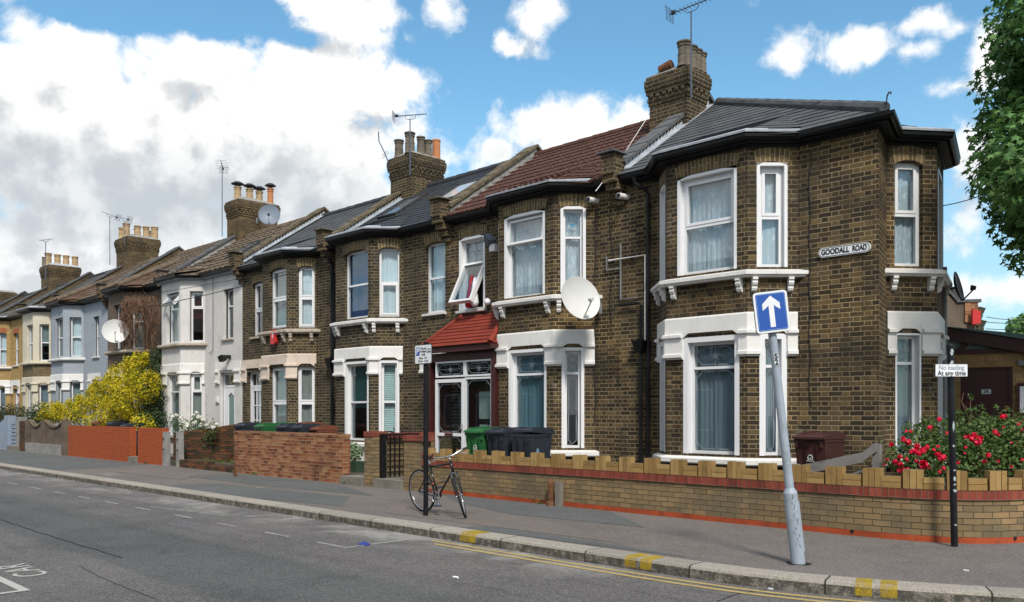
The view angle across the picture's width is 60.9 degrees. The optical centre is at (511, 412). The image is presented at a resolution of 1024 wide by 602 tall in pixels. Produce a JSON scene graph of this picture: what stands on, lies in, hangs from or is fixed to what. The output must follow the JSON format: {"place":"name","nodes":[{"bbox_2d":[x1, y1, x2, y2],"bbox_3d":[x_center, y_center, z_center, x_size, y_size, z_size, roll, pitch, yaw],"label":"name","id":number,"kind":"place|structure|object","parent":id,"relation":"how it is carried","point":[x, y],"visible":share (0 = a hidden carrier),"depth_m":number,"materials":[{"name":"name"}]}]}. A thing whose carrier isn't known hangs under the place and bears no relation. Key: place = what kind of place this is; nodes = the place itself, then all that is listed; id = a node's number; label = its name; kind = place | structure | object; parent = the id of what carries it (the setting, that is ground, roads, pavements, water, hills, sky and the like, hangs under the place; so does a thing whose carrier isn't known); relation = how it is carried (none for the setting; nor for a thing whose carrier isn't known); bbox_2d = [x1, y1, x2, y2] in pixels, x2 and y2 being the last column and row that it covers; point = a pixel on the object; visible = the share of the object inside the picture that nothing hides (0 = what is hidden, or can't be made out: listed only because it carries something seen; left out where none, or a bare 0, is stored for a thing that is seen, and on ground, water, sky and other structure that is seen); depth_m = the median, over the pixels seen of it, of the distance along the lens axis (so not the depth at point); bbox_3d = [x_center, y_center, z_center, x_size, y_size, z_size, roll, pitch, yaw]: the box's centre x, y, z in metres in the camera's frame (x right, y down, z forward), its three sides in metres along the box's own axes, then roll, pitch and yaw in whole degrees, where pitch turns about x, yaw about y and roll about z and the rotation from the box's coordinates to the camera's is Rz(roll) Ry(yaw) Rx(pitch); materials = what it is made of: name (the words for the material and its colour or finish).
{"place":"outdoors","nodes":[
{"label":"outdoors","id":0,"kind":"place"},
{"bbox_2d":[136,454,389,477],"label":"front gardens","id":1,"kind":"object","parent":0,"point":[172,462],"depth_m":23.49,"materials":[{"name":"soil"}]},
{"bbox_2d":[0,402,32,421],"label":"hedge","id":2,"kind":"object","parent":1,"relation":"on","point":[16,409],"visible":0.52,"depth_m":37.73,"materials":[{"name":"green plant"}]},
{"bbox_2d":[23,400,49,424],"bbox_3d":[-19.367,0.298,35.656,2.033,1.659,1.191,0,0,45],"label":"green shrub","id":3,"kind":"object","parent":1,"relation":"on","point":[28,413],"visible":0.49,"depth_m":35.42,"materials":[{"name":"green plant"}]},
{"bbox_2d":[34,350,165,430],"bbox_3d":[-15.371,-0.294,31.867,10.534,3.762,1.840,0,0,45],"label":"golden shrub","id":4,"kind":"object","parent":1,"relation":"on","point":[107,405],"visible":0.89,"depth_m":29.71,"materials":[{"name":"yellow plant"}]},
{"bbox_2d":[120,348,173,427],"bbox_3d":[-12.721,-0.328,29.820,3.715,3.766,1.516,0,0,45],"label":"green shrub","id":5,"kind":"object","parent":1,"relation":"on","point":[156,409],"visible":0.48,"depth_m":29.14,"materials":[{"name":"green plant"}]},
{"bbox_2d":[170,411,219,455],"bbox_3d":[-9.592,0.703,26.386,3.562,1.498,0.984,0,0,45],"label":"white rose bush","id":6,"kind":"object","parent":1,"relation":"on","point":[191,423],"visible":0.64,"depth_m":25.99,"materials":[{"name":"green plant"}]},
{"bbox_2d":[350,442,363,472],"bbox_3d":[-3.602,1.022,20.157,0.570,0.716,0.405,0,0,45],"label":"potted plant","id":7,"kind":"object","parent":1,"relation":"on","point":[355,453],"visible":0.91,"depth_m":20.04,"materials":[{"name":"green plant"}]},
{"bbox_2d":[463,426,496,454],"bbox_3d":[-0.520,0.828,16.790,0.519,1.105,0.723,0,0,41],"label":"wheelie bin","id":8,"kind":"object","parent":1,"relation":"on","point":[476,438],"visible":0.41,"depth_m":16.56,"materials":[{"name":"green plastic"}]},
{"bbox_2d":[484,427,527,455],"bbox_3d":[-0.096,0.828,16.394,0.723,1.105,0.519,0,0,-43],"label":"wheelie bin","id":9,"kind":"object","parent":1,"relation":"on","point":[498,438],"visible":0.25,"depth_m":16.15,"materials":[{"name":"grey plastic"}]},
{"bbox_2d":[510,427,554,457],"bbox_3d":[0.374,0.823,15.932,0.519,1.114,0.680,0,0,44],"label":"wheelie bin","id":10,"kind":"object","parent":1,"relation":"on","point":[537,439],"visible":0.56,"depth_m":15.74,"materials":[{"name":"grey plastic"}]},
{"bbox_2d":[792,430,845,471],"bbox_3d":[4.571,0.828,12.943,0.723,1.105,0.519,0,0,-42],"label":"wheelie bin","id":11,"kind":"object","parent":1,"relation":"on","point":[813,446],"visible":0.59,"depth_m":12.76,"materials":[{"name":"brown plastic"}]},
{"bbox_2d":[792,442,881,473],"bbox_3d":[4.620,0.892,12.384,1.270,0.975,0.292,0,0,43],"label":"broken fence","id":12,"kind":"object","parent":1,"relation":"on","point":[874,450],"visible":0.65,"depth_m":12.08,"materials":[{"name":"grey wood"}]},
{"bbox_2d":[876,392,1023,488],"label":"red rose bush","id":13,"kind":"object","parent":1,"relation":"on","point":[976,445],"visible":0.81,"depth_m":11.42,"materials":[{"name":"green plant"}]},
{"bbox_2d":[340,474,363,485],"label":"front path","id":14,"kind":"structure","parent":0,"point":[356,480],"depth_m":18.60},
{"bbox_2d":[373,477,403,489],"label":"front path","id":15,"kind":"structure","parent":0,"point":[396,483],"depth_m":17.73,"materials":[{"name":"concrete"}]},
{"bbox_2d":[0,469,905,601],"bbox_3d":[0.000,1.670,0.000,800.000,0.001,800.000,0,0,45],"label":"road","id":16,"kind":"structure","parent":0,"point":[247,560],"depth_m":9.62,"materials":[{"name":"asphalt"}]},
{"bbox_2d":[0,463,1023,601],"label":"kerb","id":17,"kind":"structure","parent":16,"relation":"on","point":[908,591],"depth_m":9.54,"materials":[{"name":"concrete"}]},
{"bbox_2d":[436,543,830,601],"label":"yellow line","id":18,"kind":"object","parent":16,"relation":"on","point":[636,576],"visible":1,"depth_m":8.78,"materials":[{"name":"paint"}]},
{"bbox_2d":[431,540,871,601],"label":"yellow line","id":19,"kind":"object","parent":16,"relation":"on","point":[658,576],"visible":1,"depth_m":8.78,"materials":[{"name":"paint"}]},
{"bbox_2d":[0,0,1023,331],"label":"sky","id":20,"kind":"structure","parent":0,"point":[124,108],"materials":[{"name":"blue"}]},
{"bbox_2d":[55,455,1023,587],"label":"pavement","id":21,"kind":"structure","parent":0,"point":[989,565],"depth_m":10.22,"materials":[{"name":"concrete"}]},
{"bbox_2d":[0,415,15,448],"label":"garden wall","id":22,"kind":"structure","parent":21,"relation":"on","point":[5,431],"depth_m":36.19,"materials":[{"name":"blue paint"}]},
{"bbox_2d":[0,291,34,310],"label":"terraced house","id":23,"kind":"structure","parent":21,"relation":"on","point":[14,299],"depth_m":50.09,"materials":[{"name":"grey tile"}]},
{"bbox_2d":[16,417,26,450],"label":"gate pier","id":24,"kind":"structure","parent":21,"relation":"on","point":[20,432],"depth_m":34.90,"materials":[{"name":"red brick"}]},
{"bbox_2d":[0,253,81,414],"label":"terraced house","id":25,"kind":"structure","parent":21,"relation":"on","point":[58,274],"depth_m":43.30,"materials":[{"name":"brown brick"}]},
{"bbox_2d":[25,420,71,455],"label":"garden wall","id":26,"kind":"structure","parent":21,"relation":"on","point":[46,437],"depth_m":32.63,"materials":[{"name":"concrete"}]},
{"bbox_2d":[16,269,112,422],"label":"terraced house","id":27,"kind":"structure","parent":21,"relation":"on","point":[36,318],"depth_m":39.28,"materials":[{"name":"beige"}]},
{"bbox_2d":[41,324,48,360],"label":"window","id":28,"kind":"structure","parent":27,"relation":"in","point":[44,327],"depth_m":39.27,"materials":[{"name":"white plastic"}]},
{"bbox_2d":[0,449,144,469],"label":"pavement patch","id":29,"kind":"object","parent":21,"relation":"on","point":[44,461],"visible":1,"depth_m":27.38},
{"bbox_2d":[43,223,160,425],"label":"terraced house","id":30,"kind":"structure","parent":21,"relation":"on","point":[78,360],"depth_m":36.32,"materials":[{"name":"blue paint"}]},
{"bbox_2d":[71,317,80,356],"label":"window","id":31,"kind":"structure","parent":30,"relation":"in","point":[75,321],"depth_m":36.40,"materials":[{"name":"white plastic"}]},
{"bbox_2d":[68,425,135,461],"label":"garden wall","id":32,"kind":"structure","parent":21,"relation":"on","point":[108,443],"depth_m":28.76,"materials":[{"name":"brick"}]},
{"bbox_2d":[138,428,168,464],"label":"garden wall","id":33,"kind":"structure","parent":21,"relation":"on","point":[150,444],"depth_m":26.05,"materials":[{"name":"brick"}]},
{"bbox_2d":[112,468,197,479],"bbox_3d":[-8.980,1.546,22.132,5.200,0.001,1.200,0,0,45],"label":"pavement patch","id":34,"kind":"object","parent":21,"relation":"on","point":[163,473],"visible":1,"depth_m":22.01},
{"bbox_2d":[94,238,226,427],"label":"terraced house","id":35,"kind":"structure","parent":21,"relation":"on","point":[140,279],"depth_m":31.98,"materials":[{"name":"brown brick"}]},
{"bbox_2d":[102,319,128,342],"bbox_3d":[-14.205,-2.848,31.270,0.646,1.007,0.836,0,0,45],"label":"satellite dish","id":36,"kind":"object","parent":35,"relation":"attached to","point":[112,331],"visible":0.94,"depth_m":31.36,"materials":[{"name":"metal"}]},
{"bbox_2d":[117,288,161,373],"bbox_3d":[-13.043,-2.629,30.599,3.934,3.426,0.640,0,0,45],"label":"creeper","id":37,"kind":"object","parent":35,"relation":"hanging from","point":[144,311],"visible":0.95,"depth_m":30.46,"materials":[{"name":"plant"}]},
{"bbox_2d":[162,432,169,465],"bbox_3d":[-10.090,1.060,25.424,0.195,0.980,0.175,0,0,45],"label":"concrete post","id":38,"kind":"object","parent":21,"relation":"on","point":[166,451],"visible":1,"depth_m":25.36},
{"bbox_2d":[176,432,183,466],"bbox_3d":[-9.449,1.050,24.782,0.190,1.000,0.175,0,0,45],"label":"concrete post","id":39,"kind":"object","parent":21,"relation":"on","point":[179,445],"visible":0.93,"depth_m":24.73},
{"bbox_2d":[173,424,234,459],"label":"garden wall","id":40,"kind":"structure","parent":21,"relation":"on","point":[223,442],"depth_m":25.80,"materials":[{"name":"red brick"}]},
{"bbox_2d":[179,459,233,472],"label":"garden wall","id":41,"kind":"structure","parent":21,"relation":"on","point":[197,464],"depth_m":23.55,"materials":[{"name":"red brick"}]},
{"bbox_2d":[153,181,303,453],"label":"terraced house","id":42,"kind":"structure","parent":21,"relation":"on","point":[201,334],"depth_m":28.39,"materials":[{"name":"white paint"}]},
{"bbox_2d":[161,293,178,342],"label":"window","id":43,"kind":"structure","parent":42,"relation":"in","point":[173,297],"depth_m":29.19,"materials":[{"name":"white plastic"}]},
{"bbox_2d":[171,374,178,433],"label":"window","id":44,"kind":"structure","parent":42,"relation":"in","point":[174,378],"depth_m":29.13,"materials":[{"name":"white plastic"}]},
{"bbox_2d":[191,374,201,429],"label":"window","id":45,"kind":"structure","parent":42,"relation":"in","point":[196,379],"depth_m":28.59,"materials":[{"name":"white plastic"}]},
{"bbox_2d":[191,292,202,340],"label":"window","id":46,"kind":"structure","parent":42,"relation":"in","point":[196,303],"depth_m":28.56,"materials":[{"name":"white plastic"}]},
{"bbox_2d":[225,388,234,425],"bbox_3d":[-8.810,0.213,27.411,0.863,1.975,0.055,0,0,45],"label":"door","id":47,"kind":"structure","parent":42,"relation":"in","point":[228,391],"depth_m":27.52,"materials":[{"name":"plastic"}]},
{"bbox_2d":[256,205,279,224],"bbox_3d":[-9.047,-7.093,31.545,1.476,0.752,0.603,0,0,39],"label":"satellite dish","id":48,"kind":"object","parent":42,"relation":"attached to","point":[269,214],"visible":1,"depth_m":31.32,"materials":[{"name":"metal"}]},
{"bbox_2d":[167,484,348,505],"bbox_3d":[-4.854,1.546,16.691,6.015,0.001,1.328,0,0,40],"label":"pavement patch","id":49,"kind":"object","parent":21,"relation":"on","point":[272,494],"visible":1,"depth_m":16.59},
{"bbox_2d":[192,473,372,495],"bbox_3d":[-4.830,1.546,19.000,7.300,0.001,1.440,0,0,45],"label":"pavement patch","id":50,"kind":"object","parent":21,"relation":"on","point":[286,482],"visible":1,"depth_m":19.19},
{"bbox_2d":[233,431,350,482],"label":"garden wall","id":51,"kind":"structure","parent":21,"relation":"on","point":[322,457],"depth_m":20.31,"materials":[{"name":"red brick"}]},
{"bbox_2d":[226,194,390,424],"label":"terraced house","id":52,"kind":"structure","parent":21,"relation":"on","point":[285,378],"depth_m":24.22,"materials":[{"name":"brown brick"}]},
{"bbox_2d":[249,282,262,339],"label":"window","id":53,"kind":"structure","parent":52,"relation":"in","point":[257,310],"depth_m":26.21,"materials":[{"name":"white plastic"}]},
{"bbox_2d":[252,388,260,422],"bbox_3d":[-7.584,0.247,26.262,0.746,1.965,0.183,0,0,45],"label":"door","id":54,"kind":"structure","parent":52,"relation":"in","point":[258,390],"depth_m":26.41,"materials":[{"name":"plastic"}]},
{"bbox_2d":[273,268,285,328],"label":"window","id":55,"kind":"structure","parent":52,"relation":"in","point":[279,283],"depth_m":24.39,"materials":[{"name":"white plastic"}]},
{"bbox_2d":[273,367,285,422],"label":"window","id":56,"kind":"structure","parent":52,"relation":"in","point":[279,383],"depth_m":24.39,"materials":[{"name":"white plastic"}]},
{"bbox_2d":[298,367,314,421],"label":"window","id":57,"kind":"structure","parent":52,"relation":"in","point":[306,375],"depth_m":23.90,"materials":[{"name":"white plastic"}]},
{"bbox_2d":[299,267,314,326],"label":"window","id":58,"kind":"structure","parent":52,"relation":"in","point":[307,276],"depth_m":23.83,"materials":[{"name":"white plastic"}]},
{"bbox_2d":[363,431,387,486],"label":"gate pier","id":59,"kind":"structure","parent":21,"relation":"on","point":[371,455],"depth_m":18.18,"materials":[{"name":"brick"}]},
{"bbox_2d":[379,427,418,477],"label":"gate","id":60,"kind":"structure","parent":21,"relation":"on","point":[382,456],"depth_m":18.22,"materials":[{"name":"black metal"}]},
{"bbox_2d":[313,131,507,460],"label":"terraced house","id":61,"kind":"structure","parent":21,"relation":"on","point":[386,257],"depth_m":21.23,"materials":[{"name":"brown brick"}]},
{"bbox_2d":[345,361,368,439],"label":"window","id":62,"kind":"structure","parent":61,"relation":"in","point":[360,400],"depth_m":21.74,"materials":[{"name":"white plastic"}]},
{"bbox_2d":[347,250,367,318],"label":"window","id":63,"kind":"structure","parent":61,"relation":"in","point":[357,262],"depth_m":21.73,"materials":[{"name":"white plastic"}]},
{"bbox_2d":[379,360,398,432],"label":"window","id":64,"kind":"structure","parent":61,"relation":"in","point":[388,369],"depth_m":21.12,"materials":[{"name":"white plastic"}]},
{"bbox_2d":[380,248,398,316],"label":"window","id":65,"kind":"structure","parent":61,"relation":"in","point":[389,257],"depth_m":21.22,"materials":[{"name":"glass"}]},
{"bbox_2d":[377,192,428,219],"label":"roof window","id":66,"kind":"structure","parent":61,"relation":"in","point":[409,201],"depth_m":23.16,"materials":[{"name":"glass"}]},
{"bbox_2d":[422,243,446,316],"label":"window","id":67,"kind":"structure","parent":61,"relation":"in","point":[436,251],"depth_m":20.41,"materials":[{"name":"glass"}]},
{"bbox_2d":[441,177,482,198],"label":"roof window","id":68,"kind":"structure","parent":61,"relation":"in","point":[459,188],"depth_m":21.81,"materials":[{"name":"glass"}]},
{"bbox_2d":[402,435,434,490],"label":"gate pier","id":69,"kind":"structure","parent":21,"relation":"on","point":[413,450],"depth_m":17.17,"materials":[{"name":"brick"}]},
{"bbox_2d":[386,432,451,477],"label":"garden wall","id":70,"kind":"structure","parent":21,"relation":"on","point":[445,443],"depth_m":18.66,"materials":[{"name":"brick"}]},
{"bbox_2d":[384,502,617,542],"bbox_3d":[-0.389,1.546,12.622,5.600,0.001,1.100,0,0,45],"label":"pavement patch","id":71,"kind":"object","parent":21,"relation":"on","point":[501,521],"visible":1,"depth_m":12.57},
{"bbox_2d":[415,342,431,515],"bbox_3d":[-1.300,0.258,13.053,0.410,2.623,0.092,0,0,45],"label":"parking sign","id":72,"kind":"object","parent":71,"relation":"on","point":[423,353],"visible":1,"depth_m":13.02,"materials":[{"name":"black metal"}]},
{"bbox_2d":[409,447,467,517],"bbox_3d":[-1.151,1.029,13.148,1.575,1.044,0.513,0,0,45],"label":"bicycle","id":73,"kind":"object","parent":71,"relation":"on","point":[452,474],"visible":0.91,"depth_m":13.12,"materials":[{"name":"black metal"}]},
{"bbox_2d":[421,113,649,461],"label":"terraced house","id":74,"kind":"structure","parent":21,"relation":"on","point":[526,348],"depth_m":17.59,"materials":[{"name":"brown brick"}]},
{"bbox_2d":[435,378,464,452],"bbox_3d":[-1.358,0.315,18.888,0.943,2.070,0.130,0,0,45],"label":"porch door","id":75,"kind":"structure","parent":74,"relation":"in","point":[437,382],"depth_m":18.95,"materials":[{"name":"white plastic"}]},
{"bbox_2d":[448,234,486,313],"bbox_3d":[-0.936,-3.048,19.221,0.948,1.685,0.629,0,0,45],"label":"window","id":76,"kind":"structure","parent":74,"relation":"in","point":[471,249],"depth_m":19.42,"materials":[{"name":"white plastic"}]},
{"bbox_2d":[468,388,484,428],"bbox_3d":[-0.716,0.400,19.479,0.860,1.900,0.065,0,0,45],"label":"door","id":77,"kind":"structure","parent":74,"relation":"in","point":[473,393],"depth_m":19.56,"materials":[{"name":"black paint"}]},
{"bbox_2d":[465,376,490,446],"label":"porch window","id":78,"kind":"structure","parent":74,"relation":"in","point":[466,378],"depth_m":18.53,"materials":[{"name":"white plastic"}]},
{"bbox_2d":[479,391,489,418],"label":"window","id":79,"kind":"structure","parent":74,"relation":"attached to","point":[484,405],"depth_m":18.46,"materials":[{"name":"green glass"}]},
{"bbox_2d":[504,208,544,298],"bbox_3d":[0.327,-3.140,17.434,1.202,1.660,0.249,0,0,45],"label":"window","id":80,"kind":"structure","parent":74,"relation":"in","point":[524,233],"depth_m":17.60,"materials":[{"name":"white plastic"}]},
{"bbox_2d":[509,348,545,433],"bbox_3d":[0.386,-0.280,17.374,1.120,1.940,0.249,0,0,45],"label":"window","id":81,"kind":"structure","parent":74,"relation":"in","point":[527,369],"depth_m":17.55,"materials":[{"name":"white plastic"}]},
{"bbox_2d":[562,347,583,447],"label":"window","id":82,"kind":"structure","parent":74,"relation":"in","point":[565,350],"depth_m":16.90,"materials":[{"name":"white plastic"}]},
{"bbox_2d":[561,206,585,289],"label":"window","id":83,"kind":"structure","parent":74,"relation":"in","point":[573,218],"depth_m":16.93,"materials":[{"name":"white plastic"}]},
{"bbox_2d":[561,277,601,318],"bbox_3d":[1.325,-2.097,16.161,0.606,0.804,1.048,0,0,18],"label":"satellite dish","id":84,"kind":"object","parent":74,"relation":"attached to","point":[580,297],"visible":1,"depth_m":16.02,"materials":[{"name":"metal"}]},
{"bbox_2d":[444,494,643,526],"bbox_3d":[0.173,1.546,14.033,5.600,0.001,1.390,0,0,45],"label":"pavement patch","id":85,"kind":"object","parent":21,"relation":"on","point":[556,512],"visible":1,"depth_m":13.58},
{"bbox_2d":[459,526,684,556],"bbox_3d":[0.675,1.546,10.575,3.600,0.001,0.390,0,0,45],"label":"pavement patch","id":86,"kind":"object","parent":21,"relation":"on","point":[512,532],"visible":1,"depth_m":10.76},
{"bbox_2d":[422,448,1023,543],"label":"garden wall","id":87,"kind":"structure","parent":21,"relation":"on","point":[908,505],"depth_m":11.86,"materials":[{"name":"brick"}]},
{"bbox_2d":[596,39,960,488],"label":"end terrace house","id":88,"kind":"structure","parent":21,"relation":"on","point":[729,207],"depth_m":13.93,"materials":[{"name":"brown brick"}]},
{"bbox_2d":[660,185,664,280],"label":"window","id":89,"kind":"structure","parent":88,"relation":"in","point":[662,191],"depth_m":15.56,"materials":[{"name":"white plastic"}]},
{"bbox_2d":[660,341,664,451],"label":"window","id":90,"kind":"structure","parent":88,"relation":"in","point":[662,363],"depth_m":15.53,"materials":[{"name":"white plastic"}]},
{"bbox_2d":[665,0,710,97],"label":"tv aerial","id":91,"kind":"object","parent":88,"relation":"attached to","point":[673,12],"visible":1,"depth_m":17.19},
{"bbox_2d":[677,165,736,275],"bbox_3d":[3.287,-3.140,14.466,1.211,1.660,0.239,0,0,45],"label":"window","id":92,"kind":"structure","parent":88,"relation":"in","point":[706,201],"depth_m":14.58,"materials":[{"name":"glass"}]},
{"bbox_2d":[683,334,738,454],"bbox_3d":[3.354,-0.280,14.414,1.140,1.940,0.260,0,0,45],"label":"window","id":93,"kind":"structure","parent":88,"relation":"in","point":[710,363],"depth_m":14.57,"materials":[{"name":"white plastic"}]},
{"bbox_2d":[757,162,787,266],"bbox_3d":[4.133,-3.140,13.965,0.568,1.660,0.239,0,0,0],"label":"window","id":94,"kind":"structure","parent":88,"relation":"in","point":[772,177],"depth_m":13.95,"materials":[{"name":"white plastic"}]},
{"bbox_2d":[759,334,786,455],"bbox_3d":[4.150,-0.280,13.975,0.517,1.940,0.259,0,0,0],"label":"window","id":95,"kind":"structure","parent":88,"relation":"in","point":[769,440],"depth_m":13.96,"materials":[{"name":"white plastic"}]},
{"bbox_2d":[818,242,870,257],"bbox_3d":[5.065,-2.471,13.287,0.807,0.150,0.046,0,0,45],"label":"street sign","id":96,"kind":"object","parent":88,"relation":"attached to","point":[849,249],"visible":1,"depth_m":13.26,"materials":[{"name":"metal"}]},
{"bbox_2d":[895,163,918,265],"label":"window","id":97,"kind":"structure","parent":88,"relation":"in","point":[906,174],"depth_m":13.97,"materials":[{"name":"white plastic"}]},
{"bbox_2d":[895,333,920,454],"bbox_3d":[6.247,-0.280,13.899,0.516,1.940,0.260,0,0,-7],"label":"window","id":98,"kind":"structure","parent":88,"relation":"in","point":[908,358],"depth_m":13.93,"materials":[{"name":"white plastic"}]},
{"bbox_2d":[938,169,942,269],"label":"window","id":99,"kind":"structure","parent":88,"relation":"in","point":[940,182],"depth_m":14.88,"materials":[{"name":"white plastic"}]},
{"bbox_2d":[938,338,942,436],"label":"window","id":100,"kind":"structure","parent":88,"relation":"in","point":[940,359],"depth_m":14.86,"materials":[{"name":"white plastic"}]},
{"bbox_2d":[951,272,975,300],"bbox_3d":[7.681,-2.110,14.960,0.402,0.621,0.413,0,0,-8],"label":"satellite dish","id":101,"kind":"object","parent":88,"relation":"attached to","point":[957,287],"visible":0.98,"depth_m":14.98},
{"bbox_2d":[752,290,804,563],"bbox_3d":[2.725,0.182,8.897,0.565,2.852,0.154,0,0,-7],"label":"one way sign","id":102,"kind":"object","parent":21,"relation":"on","point":[771,313],"visible":0.99,"depth_m":8.86,"materials":[{"name":"metal"}]},
{"bbox_2d":[935,344,967,546],"bbox_3d":[5.052,0.398,10.060,0.372,2.366,0.092,0,0,0],"label":"no loading sign","id":103,"kind":"object","parent":21,"relation":"on","point":[950,370],"visible":1,"depth_m":10.03,"materials":[{"name":"black metal"}]},
{"bbox_2d":[947,289,986,329],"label":"side street house","id":104,"kind":"structure","parent":21,"relation":"on","point":[967,313],"depth_m":24.00,"materials":[{"name":"beige brick"}]},
{"bbox_2d":[947,326,1023,477],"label":"brick extension","id":105,"kind":"object","parent":21,"relation":"on","point":[995,372],"visible":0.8,"depth_m":15.82,"materials":[{"name":"brick"}]},
{"bbox_2d":[964,368,1008,477],"bbox_3d":[8.639,0.319,15.869,0.719,2.223,0.114,0,0,30],"label":"door","id":106,"kind":"structure","parent":105,"relation":"in","point":[989,387],"depth_m":15.87,"materials":[{"name":"red paint"}]},
{"bbox_2d":[1017,383,1023,415],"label":"notice board","id":107,"kind":"object","parent":105,"relation":"attached to","point":[1020,395],"visible":0.8,"depth_m":15.49,"materials":[{"name":"white paint"}]},
{"bbox_2d":[960,0,1023,278],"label":"street tree","id":108,"kind":"object","parent":21,"relation":"on","point":[1000,169],"visible":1,"depth_m":13.01,"materials":[{"name":"green plant"}]},
{"bbox_2d":[1004,312,1023,333],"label":"tree","id":109,"kind":"object","parent":21,"relation":"on","point":[1014,325],"visible":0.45,"depth_m":41.77,"materials":[{"name":"green plant"}]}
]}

